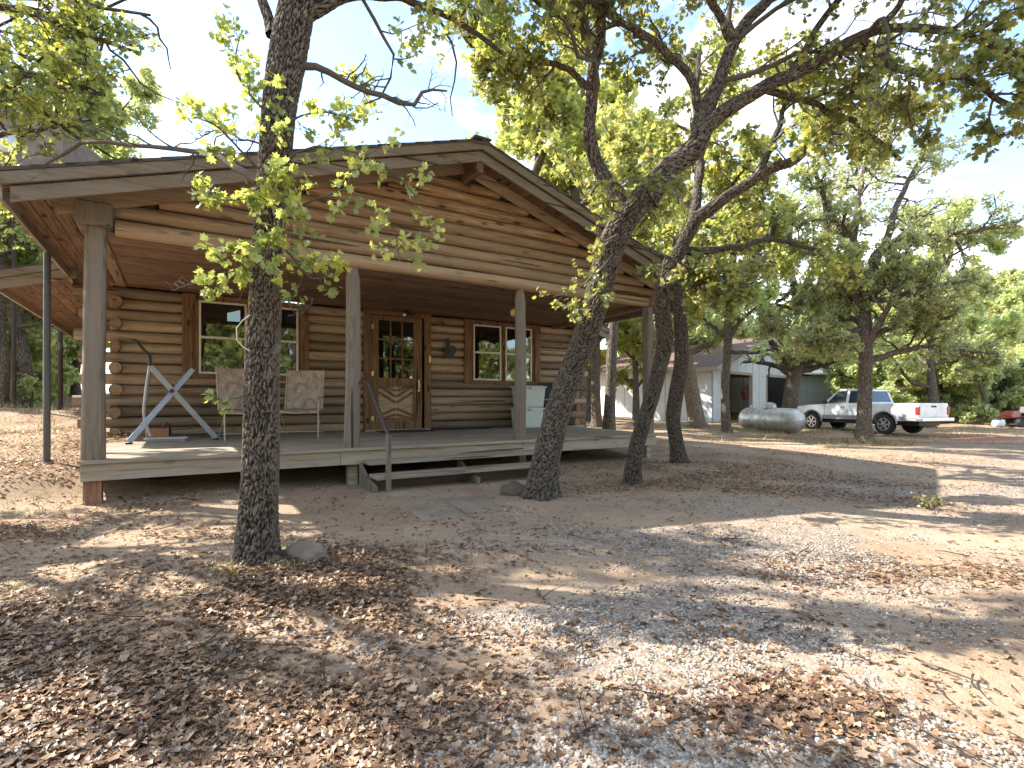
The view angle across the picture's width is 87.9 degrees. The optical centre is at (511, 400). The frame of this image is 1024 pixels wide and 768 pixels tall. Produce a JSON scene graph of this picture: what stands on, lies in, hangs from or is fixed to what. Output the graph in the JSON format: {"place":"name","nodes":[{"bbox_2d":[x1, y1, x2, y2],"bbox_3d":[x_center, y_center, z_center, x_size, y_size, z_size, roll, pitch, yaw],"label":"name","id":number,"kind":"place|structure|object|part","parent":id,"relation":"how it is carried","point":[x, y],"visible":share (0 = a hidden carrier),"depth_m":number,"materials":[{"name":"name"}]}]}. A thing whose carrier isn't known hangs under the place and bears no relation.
{"place":"outdoors","nodes":[
{"label":"outdoors","id":0,"kind":"place"},
{"bbox_2d":[0,393,1023,767],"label":"ground","id":1,"kind":"structure","parent":0,"point":[442,487],"depth_m":4.13,"materials":[{"name":"beige soil"}]},
{"bbox_2d":[6,234,43,337],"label":"oak tree","id":2,"kind":"object","parent":1,"relation":"on","point":[21,308],"visible":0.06,"depth_m":16.15,"materials":[{"name":"green plant"}]},
{"bbox_2d":[6,320,57,405],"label":"oak tree","id":3,"kind":"object","parent":1,"relation":"on","point":[53,356],"visible":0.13,"depth_m":15.81,"materials":[{"name":"green plant"}]},
{"bbox_2d":[0,216,69,407],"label":"oak tree","id":4,"kind":"object","parent":1,"relation":"on","point":[4,374],"visible":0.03,"depth_m":14.23,"materials":[{"name":"green plant"}]},
{"bbox_2d":[6,330,71,404],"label":"oak tree","id":5,"kind":"object","parent":1,"relation":"on","point":[30,388],"visible":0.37,"depth_m":14.95,"materials":[{"name":"green plant"}]},
{"bbox_2d":[6,237,75,405],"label":"oak tree","id":6,"kind":"object","parent":1,"relation":"on","point":[52,326],"depth_m":17.25,"materials":[{"name":"green plant"}]},
{"bbox_2d":[8,132,75,265],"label":"oak tree","id":7,"kind":"object","parent":1,"relation":"on","point":[23,259],"visible":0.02,"depth_m":16.17,"materials":[{"name":"green plant"}]},
{"bbox_2d":[26,333,64,369],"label":"oak tree","id":8,"kind":"object","parent":1,"relation":"on","point":[55,363],"visible":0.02,"depth_m":17.32,"materials":[{"name":"green plant"}]},
{"bbox_2d":[41,252,52,463],"bbox_3d":[-5.300,-0.452,6.050,0.140,2.474,0.136,0,0,0],"label":"steel pole","id":9,"kind":"object","parent":1,"relation":"on","point":[47,357],"visible":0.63,"depth_m":6.02,"materials":[{"name":"grey metal"}]},
{"bbox_2d":[0,109,103,409],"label":"oak tree","id":10,"kind":"object","parent":1,"relation":"on","point":[83,154],"visible":0.2,"depth_m":12.38,"materials":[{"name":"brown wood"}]},
{"bbox_2d":[33,319,70,366],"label":"oak tree","id":11,"kind":"object","parent":1,"relation":"on","point":[65,358],"depth_m":18.53,"materials":[{"name":"green plant"}]},
{"bbox_2d":[30,257,75,348],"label":"oak tree","id":12,"kind":"object","parent":1,"relation":"on","point":[68,343],"visible":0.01,"depth_m":18.06,"materials":[{"name":"green plant"}]},
{"bbox_2d":[36,321,81,395],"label":"oak tree","id":13,"kind":"object","parent":1,"relation":"on","point":[75,387],"visible":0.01,"depth_m":20.12,"materials":[{"name":"green plant"}]},
{"bbox_2d":[39,318,80,350],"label":"oak tree","id":14,"kind":"object","parent":1,"relation":"on","point":[77,343],"visible":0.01,"depth_m":19.30,"materials":[{"name":"green plant"}]},
{"bbox_2d":[41,344,81,396],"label":"oak tree","id":15,"kind":"object","parent":1,"relation":"on","point":[68,366],"visible":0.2,"depth_m":19.80,"materials":[{"name":"green plant"}]},
{"bbox_2d":[53,385,69,392],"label":"oak tree","id":16,"kind":"object","parent":1,"relation":"on","point":[66,386],"visible":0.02,"depth_m":23.60,"materials":[{"name":"green plant"}]},
{"bbox_2d":[0,45,164,407],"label":"oak tree","id":17,"kind":"object","parent":1,"relation":"on","point":[138,93],"visible":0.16,"depth_m":16.25,"materials":[{"name":"green plant"}]},
{"bbox_2d":[0,0,173,251],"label":"oak tree","id":18,"kind":"object","parent":1,"relation":"on","point":[76,39],"visible":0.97,"depth_m":5.15,"materials":[{"name":"green plant"}]},
{"bbox_2d":[69,341,109,386],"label":"oak tree","id":19,"kind":"object","parent":1,"relation":"on","point":[107,344],"depth_m":25.26,"materials":[{"name":"green plant"}]},
{"bbox_2d":[87,107,144,373],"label":"oak tree","id":20,"kind":"object","parent":1,"relation":"on","point":[122,152],"visible":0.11,"depth_m":16.84,"materials":[{"name":"green plant"}]},
{"bbox_2d":[6,0,522,566],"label":"oak tree","id":21,"kind":"object","parent":1,"relation":"on","point":[288,26],"visible":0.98,"depth_m":3.47,"materials":[{"name":"green plant"}]},
{"bbox_2d":[236,315,249,350],"bbox_3d":[-1.723,-0.435,3.402,0.083,0.237,0.012,0,0,-23],"label":"wire hook","id":22,"kind":"object","parent":21,"relation":"attached to","point":[236,332],"visible":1,"depth_m":3.39,"materials":[{"name":"white metal"}]},
{"bbox_2d":[282,541,330,562],"bbox_3d":[-1.404,1.056,3.627,0.270,0.211,0.272,0,0,-40],"label":"rock","id":23,"kind":"object","parent":1,"relation":"on","point":[306,551],"visible":0.57,"depth_m":3.56,"materials":[{"name":"stone"}]},
{"bbox_2d":[0,134,709,504],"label":"log cabin","id":24,"kind":"object","parent":1,"relation":"on","point":[118,240],"visible":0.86,"depth_m":7.82,"materials":[{"name":"brown wood"}]},
{"bbox_2d":[145,422,171,437],"bbox_3d":[-5.308,0.456,7.982,0.328,0.266,0.220,0,0,-38],"label":"tool crate","id":25,"kind":"object","parent":24,"relation":"on","point":[162,432],"visible":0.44,"depth_m":7.92,"materials":[{"name":"brown wood"}]},
{"bbox_2d":[143,436,187,441],"bbox_3d":[-5.008,0.561,7.695,0.530,0.055,0.220,0,0,-29],"label":"step tray","id":26,"kind":"object","parent":24,"relation":"on","point":[159,439],"visible":0.99,"depth_m":7.63,"materials":[{"name":"plastic"}]},
{"bbox_2d":[125,339,218,443],"bbox_3d":[-4.846,-0.134,7.628,1.121,1.447,0.474,0,0,-32],"label":"exercise frame","id":27,"kind":"object","parent":24,"relation":"on","point":[148,419],"visible":1,"depth_m":7.54,"materials":[{"name":"grey metal"}]},
{"bbox_2d":[172,432,225,436],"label":"spare rails","id":28,"kind":"object","parent":24,"relation":"on","point":[201,435],"visible":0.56,"depth_m":8.44,"materials":[{"name":"grey metal"}]},
{"bbox_2d":[216,367,243,440],"bbox_3d":[-4.136,0.032,8.133,0.623,1.112,0.626,0,0,-40],"label":"folding chair","id":29,"kind":"object","parent":24,"relation":"on","point":[229,382],"visible":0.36,"depth_m":8.24,"materials":[{"name":"fabric"}]},
{"bbox_2d":[182,293,308,379],"bbox_3d":[-4.485,-1.040,9.049,1.933,1.370,0.115,0,0,-32],"label":"window","id":30,"kind":"structure","parent":24,"relation":"in","point":[209,342],"depth_m":8.83,"materials":[{"name":"brown wood"}]},
{"bbox_2d":[280,369,323,436],"bbox_3d":[-3.401,0.032,8.597,0.623,1.112,0.626,0,0,-10],"label":"folding chair","id":31,"kind":"object","parent":24,"relation":"on","point":[304,390],"visible":0.88,"depth_m":8.81,"materials":[{"name":"fabric"}]},
{"bbox_2d":[371,314,421,429],"bbox_3d":[-2.254,-0.545,10.428,1.046,2.210,0.097,0,0,-32],"label":"door","id":32,"kind":"structure","parent":24,"relation":"in","point":[396,342],"depth_m":10.45,"materials":[{"name":"brown wood"}]},
{"bbox_2d":[377,429,432,432],"bbox_3d":[-2.040,0.580,10.136,0.940,0.014,0.560,0,0,-32],"label":"door mat","id":33,"kind":"object","parent":24,"relation":"on","point":[414,430],"depth_m":10.13,"materials":[{"name":"black rubber"}]},
{"bbox_2d":[443,338,456,357],"bbox_3d":[-1.279,-1.093,10.987,0.295,0.423,0.042,0,0,-32],"label":"rooster plaque","id":34,"kind":"object","parent":24,"relation":"attached to","point":[449,351],"visible":1,"depth_m":10.97,"materials":[{"name":"black paint"}]},
{"bbox_2d":[430,427,490,429],"bbox_3d":[-1.056,0.581,10.926,1.240,0.012,0.320,0,0,-32],"label":"boot mat","id":35,"kind":"object","parent":24,"relation":"on","point":[460,428],"visible":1,"depth_m":10.94,"materials":[{"name":"black rubber"}]},
{"bbox_2d":[464,319,540,384],"bbox_3d":[-0.198,-1.040,11.770,1.960,1.370,0.115,0,0,-32],"label":"window","id":36,"kind":"structure","parent":24,"relation":"in","point":[489,346],"depth_m":11.64,"materials":[{"name":"brown wood"}]},
{"bbox_2d":[510,290,514,316],"bbox_3d":[0.024,-1.550,8.461,0.100,0.430,0.098,0,0,-32],"label":"hanging ornament","id":37,"kind":"object","parent":24,"relation":"hanging from","point":[512,312],"visible":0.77,"depth_m":8.43,"materials":[{"name":"yellow plastic"}]},
{"bbox_2d":[510,407,544,427],"bbox_3d":[0.338,0.364,11.586,0.650,0.450,0.450,0,0,-34],"label":"storage tote","id":38,"kind":"object","parent":24,"relation":"on","point":[534,416],"visible":0.73,"depth_m":11.48,"materials":[{"name":"white plastic"}]},
{"bbox_2d":[510,385,546,406],"bbox_3d":[0.365,-0.093,11.579,0.670,0.462,0.464,0,0,-30],"label":"storage tote","id":39,"kind":"object","parent":38,"relation":"on","point":[535,395],"visible":0.79,"depth_m":11.46,"materials":[{"name":"white plastic"}]},
{"bbox_2d":[538,382,551,407],"bbox_3d":[0.895,0.084,11.907,0.466,1.000,0.448,0,0,-44],"label":"folded chair","id":40,"kind":"object","parent":24,"relation":"on","point":[548,390],"visible":0.25,"depth_m":11.98,"materials":[{"name":"black paint"}]},
{"bbox_2d":[400,498,466,521],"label":"path slab","id":41,"kind":"structure","parent":1,"relation":"on","point":[424,511],"depth_m":5.20,"materials":[{"name":"concrete"}]},
{"bbox_2d":[441,496,511,515],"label":"path slab","id":42,"kind":"structure","parent":1,"relation":"on","point":[471,505],"depth_m":5.45,"materials":[{"name":"concrete"}]},
{"bbox_2d":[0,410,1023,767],"bbox_3d":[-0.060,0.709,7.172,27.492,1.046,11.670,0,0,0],"label":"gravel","id":43,"kind":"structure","parent":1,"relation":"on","point":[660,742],"depth_m":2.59,"materials":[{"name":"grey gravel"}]},
{"bbox_2d":[0,393,1023,629],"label":"dry grass","id":44,"kind":"structure","parent":1,"relation":"on","point":[760,431],"depth_m":14.25,"materials":[{"name":"beige plant"}]},
{"bbox_2d":[499,481,524,495],"bbox_3d":[0.014,1.083,6.245,0.322,0.274,0.274,0,0,13],"label":"rock","id":45,"kind":"object","parent":1,"relation":"on","point":[513,488],"visible":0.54,"depth_m":6.14,"materials":[{"name":"grey stone"}]},
{"bbox_2d":[0,407,1023,767],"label":"fallen leaves","id":46,"kind":"object","parent":1,"relation":"on","point":[198,729],"depth_m":2.18,"materials":[{"name":"brown plant"}]},
{"bbox_2d":[464,1,645,215],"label":"oak tree","id":47,"kind":"object","parent":1,"relation":"on","point":[501,102],"visible":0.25,"depth_m":15.20,"materials":[{"name":"green plant"}]},
{"bbox_2d":[484,61,692,426],"bbox_3d":[2.045,-5.680,19.269,7.003,13.951,9.857,0,0,6],"label":"oak tree","id":48,"kind":"object","parent":1,"relation":"on","point":[607,93],"visible":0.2,"depth_m":16.64,"materials":[{"name":"green plant"}]},
{"bbox_2d":[588,350,605,371],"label":"oak tree","id":49,"kind":"object","parent":1,"relation":"on","point":[602,358],"depth_m":22.57,"materials":[{"name":"green plant"}]},
{"bbox_2d":[568,166,639,427],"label":"oak tree","id":50,"kind":"object","parent":1,"relation":"on","point":[596,418],"visible":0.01,"depth_m":19.84,"materials":[{"name":"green plant"}]},
{"bbox_2d":[573,72,673,420],"bbox_3d":[3.888,-6.608,25.374,8.123,15.771,8.432,0,0,27],"label":"oak tree","id":51,"kind":"object","parent":1,"relation":"on","point":[589,368],"visible":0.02,"depth_m":24.77,"materials":[{"name":"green plant"}]},
{"bbox_2d":[563,95,688,429],"bbox_3d":[3.388,-3.766,15.192,3.746,9.736,3.360,0,0,0],"label":"oak tree","id":52,"kind":"object","parent":1,"relation":"on","point":[643,237],"visible":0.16,"depth_m":14.87,"materials":[{"name":"green plant"}]},
{"bbox_2d":[600,315,653,362],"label":"oak tree","id":53,"kind":"object","parent":1,"relation":"on","point":[602,351],"visible":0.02,"depth_m":31.60,"materials":[{"name":"green plant"}]},
{"bbox_2d":[602,319,669,425],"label":"oak tree","id":54,"kind":"object","parent":1,"relation":"on","point":[628,330],"visible":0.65,"depth_m":21.88,"materials":[{"name":"green plant"}]},
{"bbox_2d":[607,208,689,356],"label":"oak tree","id":55,"kind":"object","parent":1,"relation":"on","point":[651,225],"visible":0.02,"depth_m":36.10,"materials":[{"name":"green plant"}]},
{"bbox_2d":[617,181,751,427],"bbox_3d":[6.487,-3.667,21.381,4.891,9.853,4.569,0,0,-16],"label":"oak tree","id":56,"kind":"object","parent":1,"relation":"on","point":[695,414],"visible":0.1,"depth_m":20.73,"materials":[{"name":"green plant"}]},
{"bbox_2d":[632,253,739,345],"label":"oak tree","id":57,"kind":"object","parent":1,"relation":"on","point":[701,340],"visible":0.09,"depth_m":30.84,"materials":[{"name":"green plant"}]},
{"bbox_2d":[608,47,789,463],"bbox_3d":[3.007,-2.172,9.185,2.990,6.684,2.746,0,0,34],"label":"oak tree","id":58,"kind":"object","parent":1,"relation":"on","point":[673,232],"visible":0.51,"depth_m":8.70,"materials":[{"name":"green plant"}]},
{"bbox_2d":[600,337,811,421],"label":"barn","id":59,"kind":"structure","parent":1,"relation":"on","point":[708,369],"depth_m":27.53,"materials":[{"name":"white"}]},
{"bbox_2d":[441,0,1023,501],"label":"oak tree","id":60,"kind":"object","parent":1,"relation":"on","point":[715,284],"visible":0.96,"depth_m":5.66,"materials":[{"name":"green plant"}]},
{"bbox_2d":[688,255,778,341],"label":"oak tree","id":61,"kind":"object","parent":1,"relation":"on","point":[754,319],"visible":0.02,"depth_m":34.94,"materials":[{"name":"green plant"}]},
{"bbox_2d":[686,162,802,432],"bbox_3d":[8.178,-3.466,18.683,3.856,9.408,4.923,0,0,0],"label":"oak tree","id":62,"kind":"object","parent":1,"relation":"on","point":[770,291],"visible":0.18,"depth_m":18.36,"materials":[{"name":"green plant"}]},
{"bbox_2d":[736,295,776,322],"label":"oak tree","id":63,"kind":"object","parent":1,"relation":"on","point":[750,306],"visible":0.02,"depth_m":40.18,"materials":[{"name":"green plant"}]},
{"bbox_2d":[738,402,805,433],"bbox_3d":[10.358,0.724,21.300,0.954,1.310,3.100,0,0,-16],"label":"propane tank","id":64,"kind":"object","parent":1,"relation":"on","point":[769,416],"visible":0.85,"depth_m":20.66,"materials":[{"name":"silver metal"}]},
{"bbox_2d":[622,20,929,484],"bbox_3d":[3.606,-2.203,7.353,4.388,6.824,2.293,0,0,0],"label":"oak tree","id":65,"kind":"object","parent":1,"relation":"on","point":[774,227],"visible":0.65,"depth_m":7.24,"materials":[{"name":"green plant"}]},
{"bbox_2d":[771,302,792,320],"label":"oak tree","id":66,"kind":"object","parent":1,"relation":"on","point":[782,311],"visible":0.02,"depth_m":39.98,"materials":[{"name":"green plant"}]},
{"bbox_2d":[767,368,830,407],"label":"steel shed","id":67,"kind":"structure","parent":1,"relation":"on","point":[814,390],"depth_m":31.22,"materials":[{"name":"green"}]},
{"bbox_2d":[722,151,885,408],"bbox_3d":[12.738,-4.988,23.688,7.304,12.626,4.905,0,0,14],"label":"oak tree","id":68,"kind":"object","parent":1,"relation":"on","point":[791,368],"visible":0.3,"depth_m":23.19,"materials":[{"name":"green plant"}]},
{"bbox_2d":[784,303,831,375],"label":"oak tree","id":69,"kind":"object","parent":1,"relation":"on","point":[806,309],"visible":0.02,"depth_m":37.39,"materials":[{"name":"green plant"}]},
{"bbox_2d":[803,276,875,389],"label":"oak tree","id":70,"kind":"object","parent":1,"relation":"on","point":[853,326],"visible":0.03,"depth_m":34.92,"materials":[{"name":"green plant"}]},
{"bbox_2d":[813,282,887,375],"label":"oak tree","id":71,"kind":"object","parent":1,"relation":"on","point":[881,343],"visible":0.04,"depth_m":33.84,"materials":[{"name":"green plant"}]},
{"bbox_2d":[820,352,917,402],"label":"oak tree","id":72,"kind":"object","parent":1,"relation":"on","point":[844,378],"visible":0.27,"depth_m":29.12,"materials":[{"name":"green plant"}]},
{"bbox_2d":[797,389,953,433],"bbox_3d":[14.018,0.389,21.124,2.000,1.700,5.437,0,0,-19],"label":"pickup truck","id":73,"kind":"object","parent":1,"relation":"on","point":[838,408],"visible":0.9,"depth_m":19.97,"materials":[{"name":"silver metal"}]},
{"bbox_3d":[13.156,-0.142,21.469,0.136,0.483,0.820,0,0,-19],"label":"side window","id":74,"kind":"part","parent":73,"relation":"part of","materials":[{"name":"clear glass"}]},
{"bbox_3d":[13.416,-0.147,20.734,0.133,0.473,0.500,0,0,-19],"label":"side window","id":75,"kind":"part","parent":73,"relation":"part of","materials":[{"name":"black glass"}]},
{"bbox_3d":[14.209,-0.152,20.582,1.240,0.424,0.136,0,0,-19],"label":"rear window","id":76,"kind":"part","parent":73,"relation":"part of","materials":[{"name":"blue glass"}]},
{"bbox_2d":[745,91,1023,443],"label":"oak tree","id":77,"kind":"object","parent":1,"relation":"on","point":[897,274],"visible":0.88,"depth_m":14.29,"materials":[{"name":"green plant"}]},
{"bbox_2d":[856,350,917,388],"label":"oak tree","id":78,"kind":"object","parent":1,"relation":"on","point":[903,355],"visible":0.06,"depth_m":28.74,"materials":[{"name":"green plant"}]},
{"bbox_2d":[872,359,926,402],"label":"oak tree","id":79,"kind":"object","parent":1,"relation":"on","point":[903,397],"visible":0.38,"depth_m":26.64,"materials":[{"name":"green plant"}]},
{"bbox_2d":[895,380,938,402],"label":"oak tree","id":80,"kind":"object","parent":1,"relation":"on","point":[918,398],"visible":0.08,"depth_m":27.32,"materials":[{"name":"green plant"}]},
{"bbox_2d":[910,490,947,509],"bbox_3d":[4.555,1.080,5.812,0.368,0.225,0.360,0,0,-36],"label":"plant","id":81,"kind":"object","parent":1,"relation":"on","point":[924,502],"visible":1,"depth_m":5.81,"materials":[{"name":"green plant"}]},
{"bbox_2d":[853,191,1023,427],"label":"oak tree","id":82,"kind":"object","parent":1,"relation":"on","point":[1005,334],"visible":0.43,"depth_m":22.69,"materials":[{"name":"green plant"}]},
{"bbox_2d":[871,252,1012,402],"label":"oak tree","id":83,"kind":"object","parent":1,"relation":"on","point":[877,309],"visible":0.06,"depth_m":26.44,"materials":[{"name":"green plant"}]},
{"bbox_2d":[917,387,981,403],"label":"oak tree","id":84,"kind":"object","parent":1,"relation":"on","point":[952,393],"depth_m":27.87,"materials":[{"name":"green plant"}]},
{"bbox_2d":[939,392,962,408],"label":"oak tree","id":85,"kind":"object","parent":1,"relation":"on","point":[958,401],"visible":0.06,"depth_m":27.65,"materials":[{"name":"green plant"}]},
{"bbox_2d":[915,356,1001,424],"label":"oak tree","id":86,"kind":"object","parent":1,"relation":"on","point":[944,379],"visible":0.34,"depth_m":26.32,"materials":[{"name":"green plant"}]},
{"bbox_2d":[964,413,987,423],"bbox_3d":[22.351,0.779,25.401,2.207,0.649,0.230,0,0,-18],"label":"fallen branch","id":87,"kind":"object","parent":1,"relation":"on","point":[975,420],"visible":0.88,"depth_m":25.16,"materials":[{"name":"brown wood"}]},
{"bbox_2d":[941,313,1011,422],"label":"oak tree","id":88,"kind":"object","parent":1,"relation":"on","point":[982,392],"visible":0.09,"depth_m":25.91,"materials":[{"name":"green plant"}]},
{"bbox_2d":[938,359,1023,421],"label":"oak tree","id":89,"kind":"object","parent":1,"relation":"on","point":[1016,393],"visible":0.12,"depth_m":26.82,"materials":[{"name":"green plant"}]},
{"bbox_2d":[991,420,1005,426],"bbox_3d":[21.600,1.014,23.600,0.360,0.345,0.350,0,0,0],"label":"plastic bucket","id":90,"kind":"object","parent":1,"relation":"on","point":[998,423],"visible":0.96,"depth_m":23.49,"materials":[{"name":"white plastic"}]},
{"bbox_2d":[982,266,1023,342],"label":"oak tree","id":91,"kind":"object","parent":1,"relation":"on","point":[1014,275],"visible":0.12,"depth_m":39.52,"materials":[{"name":"green plant"}]},
{"bbox_2d":[982,304,1023,412],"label":"oak tree","id":92,"kind":"object","parent":1,"relation":"on","point":[994,309],"visible":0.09,"depth_m":27.66,"materials":[{"name":"green plant"}]},
{"bbox_2d":[983,364,1023,418],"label":"oak tree","id":93,"kind":"object","parent":1,"relation":"on","point":[995,387],"visible":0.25,"depth_m":27.52,"materials":[{"name":"green plant"}]},
{"bbox_2d":[984,272,1023,289],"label":"oak tree","id":94,"kind":"object","parent":1,"relation":"on","point":[1022,278],"visible":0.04,"depth_m":52.28,"materials":[{"name":"green plant"}]},
{"bbox_2d":[987,297,1023,347],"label":"oak tree","id":95,"kind":"object","parent":1,"relation":"on","point":[1016,307],"visible":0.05,"depth_m":34.97,"materials":[{"name":"green plant"}]},
{"bbox_2d":[990,358,1023,419],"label":"oak tree","id":96,"kind":"object","parent":1,"relation":"on","point":[1012,370],"visible":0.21,"depth_m":27.57,"materials":[{"name":"green plant"}]},
{"bbox_2d":[992,285,1023,347],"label":"oak tree","id":97,"kind":"object","parent":1,"relation":"on","point":[1007,301],"visible":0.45,"depth_m":31.88,"materials":[{"name":"green plant"}]},
{"bbox_2d":[993,405,1023,426],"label":"riding mower","id":98,"kind":"object","parent":1,"relation":"on","point":[1009,416],"visible":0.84,"depth_m":23.71,"materials":[{"name":"red paint"}]},
{"bbox_2d":[1000,342,1023,419],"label":"oak tree","id":99,"kind":"object","parent":1,"relation":"on","point":[1019,349],"visible":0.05,"depth_m":29.83,"materials":[{"name":"green plant"}]},
{"bbox_2d":[1009,280,1023,327],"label":"oak tree","id":100,"kind":"object","parent":1,"relation":"on","point":[1020,283],"visible":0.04,"depth_m":42.34,"materials":[{"name":"green plant"}]},
{"bbox_2d":[0,0,1023,392],"label":"sky","id":101,"kind":"structure","parent":0,"point":[347,33],"materials":[{"name":"white"}]},
{"bbox_2d":[741,387,748,399],"bbox_3d":[13.807,-0.411,31.047,0.876,0.818,0.634,0,0,0],"label":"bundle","id":102,"kind":"object","parent":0,"point":[745,393],"visible":0.52,"depth_m":30.84,"materials":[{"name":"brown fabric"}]}
]}

